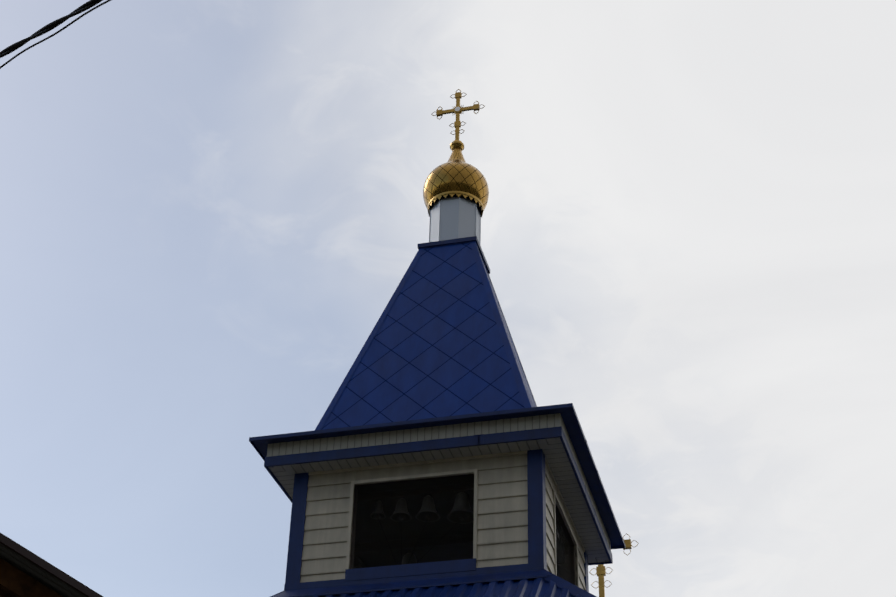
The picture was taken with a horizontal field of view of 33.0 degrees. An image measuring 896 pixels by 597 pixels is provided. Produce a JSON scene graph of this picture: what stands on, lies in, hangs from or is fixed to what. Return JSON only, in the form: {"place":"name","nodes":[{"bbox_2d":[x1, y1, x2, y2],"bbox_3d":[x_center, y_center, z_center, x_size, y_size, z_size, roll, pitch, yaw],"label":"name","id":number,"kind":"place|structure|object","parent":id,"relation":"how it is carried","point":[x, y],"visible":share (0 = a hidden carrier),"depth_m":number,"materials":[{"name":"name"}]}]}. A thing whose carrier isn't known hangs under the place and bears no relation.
{"place":"outdoors","nodes":[
{"label":"outdoors","id":0,"kind":"place"},
{"bbox_2d":[0,558,62,596],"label":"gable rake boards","id":1,"kind":"object","parent":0,"point":[15,582],"visible":1,"depth_m":5.55,"materials":[{"name":"brown wood"}]},
{"bbox_2d":[0,543,85,596],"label":"gable sheet underside","id":2,"kind":"object","parent":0,"point":[34,571],"depth_m":5.56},
{"bbox_2d":[0,0,110,68],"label":"overhead wires","id":3,"kind":"object","parent":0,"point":[48,27],"visible":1,"depth_m":5.32,"materials":[{"name":"black rubber"}]},
{"bbox_2d":[321,243,535,429],"bbox_3d":[0.041,0.857,17.713,2.560,3.200,2.560,-7,-35,13],"label":"tent","id":4,"kind":"object","parent":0,"point":[435,348],"visible":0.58,"depth_m":16.80,"materials":[{"name":"blue paint"}]},
{"bbox_2d":[417,236,489,273],"bbox_3d":[0.077,-0.483,18.611,0.736,0.075,0.736,-7,-35,13],"label":"roof cap","id":5,"kind":"object","parent":4,"relation":"on","point":[447,242],"visible":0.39,"depth_m":18.34,"materials":[{"name":"metal"}]},
{"bbox_2d":[430,197,479,242],"bbox_3d":[0.087,-0.823,18.839,0.582,0.755,0.582,-7,-35,13],"label":"drum","id":6,"kind":"object","parent":5,"relation":"on","point":[448,207],"visible":0.4,"depth_m":18.66,"materials":[{"name":"white metal"}]},
{"bbox_2d":[0,0,895,596],"label":"sky","id":7,"kind":"structure","parent":0,"point":[210,210],"materials":[{"name":"white"}]},
{"bbox_3d":[-0.128,7.145,13.502,3.641,6.860,3.641,-7,-35,13],"label":"church porch body","id":8,"kind":"object","parent":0,"visible":0},
{"bbox_2d":[350,474,574,584],"bbox_3d":[-0.026,3.373,16.028,2.596,2.340,2.596,-7,-35,13],"label":"window frame","id":9,"kind":"object","parent":8,"relation":"on","point":[569,573],"visible":0.06,"depth_m":15.76,"materials":[{"name":"black"}]},
{"bbox_2d":[370,492,473,563],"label":"bells","id":10,"kind":"object","parent":9,"relation":"in","point":[430,512],"depth_m":15.70,"materials":[{"name":"brown metal"}]},
{"bbox_2d":[285,449,588,591],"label":"corner boards","id":11,"kind":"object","parent":9,"relation":"attached to","point":[536,487],"depth_m":15.07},
{"bbox_2d":[267,413,610,549],"bbox_3d":[0.003,2.292,16.752,3.120,0.256,3.120,-7,-35,13],"label":"frieze","id":12,"kind":"object","parent":9,"relation":"on","point":[426,433],"visible":0.58,"depth_m":15.54,"materials":[{"name":"beige wood"}]},
{"bbox_2d":[264,426,612,564],"bbox_3d":[0.001,2.368,16.701,3.148,0.109,3.148,-7,-35,13],"label":"fascia board","id":13,"kind":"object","parent":12,"relation":"attached to","point":[425,445],"depth_m":15.50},
{"bbox_2d":[268,437,609,562],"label":"soffit","id":14,"kind":"structure","parent":9,"relation":"on","point":[555,454],"depth_m":15.73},
{"bbox_3d":[0.003,2.292,16.752,3.080,0.256,3.080,-7,-35,13],"label":"frieze","id":15,"kind":"object","parent":14,"relation":"on","visible":0},
{"bbox_2d":[314,241,536,430],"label":"tent hip strips","id":16,"kind":"object","parent":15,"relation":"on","point":[503,335],"visible":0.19,"depth_m":17.10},
{"bbox_2d":[429,198,480,241],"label":"drum corner seams","id":17,"kind":"object","parent":16,"relation":"on","point":[458,222],"visible":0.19,"depth_m":18.71,"materials":[{"name":"white metal"}]},
{"bbox_2d":[423,148,488,211],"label":"dome","id":18,"kind":"structure","parent":17,"relation":"on","point":[456,172],"depth_m":18.90,"materials":[{"name":"gold metal"}]},
{"bbox_2d":[430,194,480,209],"bbox_3d":[0.094,-1.106,19.028,0.654,0.075,0.654,-7,-35,13],"label":"dome recess","id":19,"kind":"object","parent":18,"relation":"attached to","point":[454,195],"visible":0.25,"depth_m":18.80,"materials":[{"name":"black"}]},
{"bbox_2d":[428,191,483,216],"bbox_3d":[0.094,-1.101,19.025,0.704,0.099,0.704,-7,-35,13],"label":"dome rim","id":20,"kind":"object","parent":18,"relation":"attached to","point":[458,194],"visible":0.58,"depth_m":18.79,"materials":[{"name":"gold metal"}]},
{"bbox_2d":[436,92,479,150],"bbox_3d":[0.127,-2.312,19.836,0.580,1.000,0.188,-7,-35,13],"label":"cross","id":21,"kind":"object","parent":18,"relation":"attached to","point":[456,143],"visible":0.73,"depth_m":19.89,"materials":[{"name":"gold metal"}]},
{"bbox_2d":[431,89,484,134],"bbox_3d":[0.131,-2.465,19.938,0.734,0.786,0.010,-7,-35,13],"label":"cross wire","id":22,"kind":"object","parent":21,"relation":"attached to","point":[455,113],"visible":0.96,"depth_m":19.93,"materials":[{"name":"gold metal"}]},
{"bbox_2d":[249,403,625,548],"bbox_3d":[0.009,2.074,16.898,3.426,0.332,3.426,-7,-35,13],"label":"roof edge","id":23,"kind":"object","parent":15,"relation":"on","point":[567,412],"visible":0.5,"depth_m":15.66,"materials":[{"name":"blue paint"}]},
{"bbox_2d":[474,410,598,519],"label":"roof eave trim","id":24,"kind":"structure","parent":15,"relation":"attached to","point":[478,440],"depth_m":15.27,"materials":[{"name":"blue paint"}]},
{"bbox_2d":[300,454,585,590],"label":"siding wall","id":25,"kind":"structure","parent":9,"relation":"attached to","point":[502,523],"depth_m":15.31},
{"bbox_2d":[308,451,584,586],"bbox_3d":[-0.013,2.875,16.361,2.652,1.139,2.652,-7,-35,13],"label":"window trim","id":26,"kind":"structure","parent":9,"relation":"attached to","point":[435,475],"depth_m":15.55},
{"bbox_2d":[354,479,564,566],"bbox_3d":[-0.019,3.099,16.211,2.360,1.600,2.360,-7,-35,13],"label":"belfry opening","id":27,"kind":"object","parent":9,"relation":"in","point":[392,542],"depth_m":16.66,"materials":[{"name":"black"}]},
{"bbox_3d":[-0.050,4.246,15.443,4.351,0.120,4.351,-7,-35,13],"label":"roof","id":28,"kind":"object","parent":8,"relation":"on","visible":0},
{"bbox_2d":[308,577,581,596],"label":"roof","id":29,"kind":"structure","parent":28,"relation":"on","point":[536,587],"depth_m":14.41,"materials":[{"name":"blue metal"}]},
{"bbox_2d":[273,562,551,596],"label":"roof flashing","id":30,"kind":"object","parent":29,"relation":"attached to","point":[477,575],"visible":0.89,"depth_m":14.81,"materials":[{"name":"blue paint"}]},
{"bbox_2d":[270,569,595,596],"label":"roof hip caps","id":31,"kind":"object","parent":29,"relation":"on","point":[561,583],"visible":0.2,"depth_m":14.09,"materials":[{"name":"blue paint"}]},
{"bbox_3d":[2.612,7.401,24.766,1.534,0.189,1.534,-7,-35,13],"label":"dome lace","id":32,"kind":"object","parent":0,"visible":0},
{"bbox_3d":[2.639,6.425,25.421,1.840,2.233,1.840,-7,-35,13],"label":"dome","id":33,"kind":"object","parent":32,"relation":"on","visible":0},
{"bbox_2d":[596,539,631,596],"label":"cross","id":34,"kind":"object","parent":33,"relation":"on","point":[601,571],"visible":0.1,"depth_m":26.46,"materials":[{"name":"gold metal"}]},
{"bbox_2d":[589,533,637,587],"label":"cross ornaments","id":35,"kind":"object","parent":34,"relation":"attached to","point":[609,567],"visible":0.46,"depth_m":26.55},
{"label":"gable","id":36,"kind":"object","parent":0,"visible":0},
{"bbox_2d":[0,533,102,596],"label":"roof edge","id":37,"kind":"object","parent":36,"relation":"on","point":[44,565],"depth_m":5.50,"materials":[{"name":"black metal"}]}
]}

